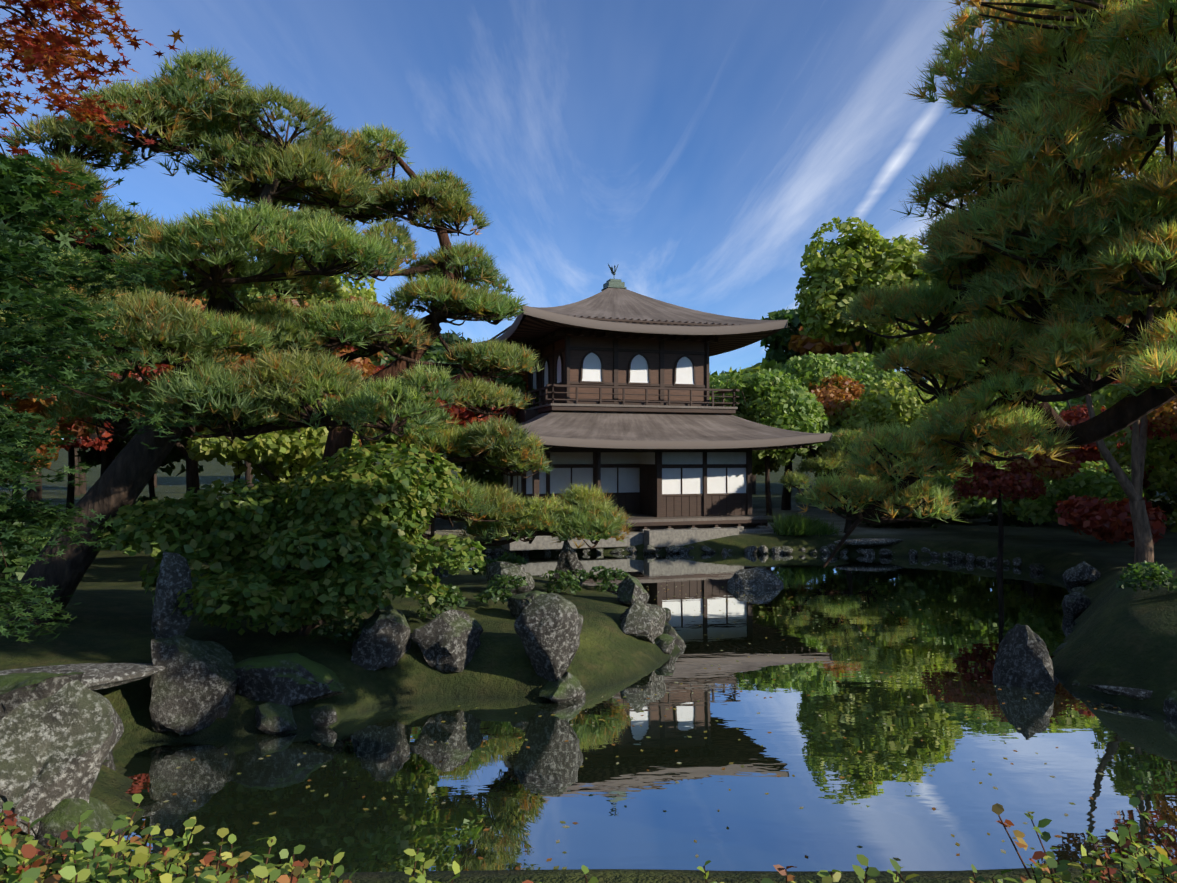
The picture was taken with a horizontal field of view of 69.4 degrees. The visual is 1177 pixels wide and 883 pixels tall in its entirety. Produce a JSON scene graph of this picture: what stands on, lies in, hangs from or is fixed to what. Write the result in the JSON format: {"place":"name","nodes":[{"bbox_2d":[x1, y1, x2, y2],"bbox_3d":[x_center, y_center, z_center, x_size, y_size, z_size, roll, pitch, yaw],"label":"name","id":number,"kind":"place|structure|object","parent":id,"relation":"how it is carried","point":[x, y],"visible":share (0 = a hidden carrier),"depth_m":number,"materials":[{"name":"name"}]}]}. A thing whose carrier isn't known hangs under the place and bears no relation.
{"place":"outdoors","nodes":[
{"label":"outdoors","id":0,"kind":"place"},
{"bbox_2d":[0,439,1176,882],"bbox_3d":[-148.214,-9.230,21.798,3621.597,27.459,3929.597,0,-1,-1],"label":"ground","id":1,"kind":"structure","parent":0,"point":[1122,637],"depth_m":12.27,"materials":[{"name":"green plant"}]},
{"bbox_2d":[0,0,201,643],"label":"maple","id":2,"kind":"object","parent":1,"relation":"on","point":[21,180],"depth_m":5.33,"materials":[{"name":"green plant"}]},
{"bbox_2d":[0,46,473,627],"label":"pine","id":3,"kind":"object","parent":1,"relation":"on","point":[237,393],"depth_m":11.55,"materials":[{"name":"green plant"}]},
{"bbox_2d":[213,122,636,548],"bbox_3d":[-3.255,-1.662,17.102,8.223,9.267,3.850,0,-1,-1],"label":"pine","id":4,"kind":"object","parent":1,"relation":"on","point":[564,518],"depth_m":16.67,"materials":[{"name":"green plant"}]},
{"bbox_2d":[422,456,438,581],"bbox_3d":[-3.084,1.634,16.822,0.560,2.726,0.090,0,-1,-1],"label":"prop pole","id":5,"kind":"object","parent":1,"relation":"on","point":[433,534],"visible":0.02,"depth_m":16.79,"materials":[{"name":"brown wood"}]},
{"bbox_2d":[0,540,1176,849],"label":"rocks","id":6,"kind":"object","parent":1,"relation":"on","point":[60,730],"visible":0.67,"depth_m":10.41,"materials":[{"name":"grey stone"}]},
{"bbox_2d":[0,219,1176,643],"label":"shrubs","id":7,"kind":"object","parent":1,"relation":"on","point":[320,543],"depth_m":11.74,"materials":[{"name":"green plant"}]},
{"bbox_2d":[0,794,1176,882],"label":"hedge","id":8,"kind":"object","parent":1,"relation":"on","point":[28,853],"depth_m":2.37,"materials":[{"name":"green plant"}]},
{"bbox_2d":[0,217,1176,579],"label":"trees","id":9,"kind":"object","parent":1,"relation":"on","point":[810,365],"depth_m":34.50,"materials":[{"name":"green plant"}]},
{"bbox_2d":[485,315,815,550],"bbox_3d":[0.979,-0.254,33.849,11.785,7.870,10.585,0,-1,-18],"label":"pavilion","id":10,"kind":"object","parent":1,"relation":"on","point":[650,499],"depth_m":31.12,"materials":[{"name":"brown wood"}]},
{"bbox_2d":[495,353,745,493],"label":"windows","id":11,"kind":"structure","parent":10,"relation":"attached to","point":[629,480],"depth_m":31.46,"materials":[{"name":"white paper"}]},
{"bbox_2d":[470,288,787,356],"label":"roof","id":12,"kind":"structure","parent":10,"relation":"on","point":[619,303],"depth_m":30.74,"materials":[{"name":"grey wood"}]},
{"bbox_2d":[601,279,626,290],"bbox_3d":[1.016,-6.267,34.027,0.800,0.380,0.800,0,-1,-18],"label":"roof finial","id":13,"kind":"object","parent":12,"relation":"on","point":[613,283],"visible":0.81,"depth_m":33.74,"materials":[{"name":"green metal"}]},
{"bbox_2d":[608,264,618,278],"bbox_3d":[0.998,-6.780,34.103,0.406,0.703,0.364,-1,-1,31],"label":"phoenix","id":14,"kind":"object","parent":13,"relation":"on","point":[612,271],"visible":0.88,"depth_m":34.01,"materials":[{"name":"green metal"}]},
{"bbox_2d":[502,315,775,355],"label":"roof underside","id":15,"kind":"structure","parent":10,"relation":"attached to","point":[529,330],"depth_m":31.73,"materials":[{"name":"brown wood"}]},
{"bbox_2d":[527,403,774,522],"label":"pavilion deck","id":16,"kind":"structure","parent":10,"relation":"attached to","point":[637,518],"depth_m":30.45,"materials":[{"name":"brown wood"}]},
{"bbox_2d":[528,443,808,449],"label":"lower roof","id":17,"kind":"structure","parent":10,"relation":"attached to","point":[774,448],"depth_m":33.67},
{"bbox_2d":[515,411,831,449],"bbox_3d":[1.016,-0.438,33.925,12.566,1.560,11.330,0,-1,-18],"label":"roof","id":18,"kind":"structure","parent":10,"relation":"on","point":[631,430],"depth_m":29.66,"materials":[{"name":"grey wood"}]},
{"bbox_2d":[777,427,900,532],"bbox_3d":[9.378,1.421,30.697,5.201,3.985,3.610,1,-1,-36],"label":"pine","id":19,"kind":"object","parent":1,"relation":"on","point":[831,459],"depth_m":30.39,"materials":[{"name":"green plant"}]},
{"bbox_2d":[834,538,903,545],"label":"bridge","id":20,"kind":"structure","parent":1,"relation":"on","point":[872,541],"depth_m":28.26,"materials":[{"name":"grey stone"}]},
{"bbox_2d":[797,0,1176,567],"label":"pine","id":21,"kind":"object","parent":1,"relation":"on","point":[1051,211],"depth_m":6.75,"materials":[{"name":"green plant"}]},
{"bbox_2d":[1085,296,1176,563],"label":"pale tree","id":22,"kind":"object","parent":1,"relation":"on","point":[1143,537],"depth_m":18.98,"materials":[{"name":"plant"}]},
{"bbox_2d":[0,0,1176,438],"label":"sky","id":23,"kind":"structure","parent":0,"point":[697,149],"materials":[{"name":"blue"}]},
{"bbox_2d":[425,512,844,535],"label":"grass","id":24,"kind":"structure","parent":0,"point":[803,525],"depth_m":29.60,"materials":[{"name":"green plant"}]},
{"bbox_2d":[103,553,1176,876],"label":"water","id":25,"kind":"structure","parent":0,"point":[629,811],"depth_m":9.29,"materials":[{"name":"blue liquid"}]},
{"bbox_2d":[156,585,1176,871],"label":"fallen leaves","id":26,"kind":"object","parent":25,"relation":"on","point":[724,767],"visible":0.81,"depth_m":8.98,"materials":[{"name":"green plant"}]}
]}

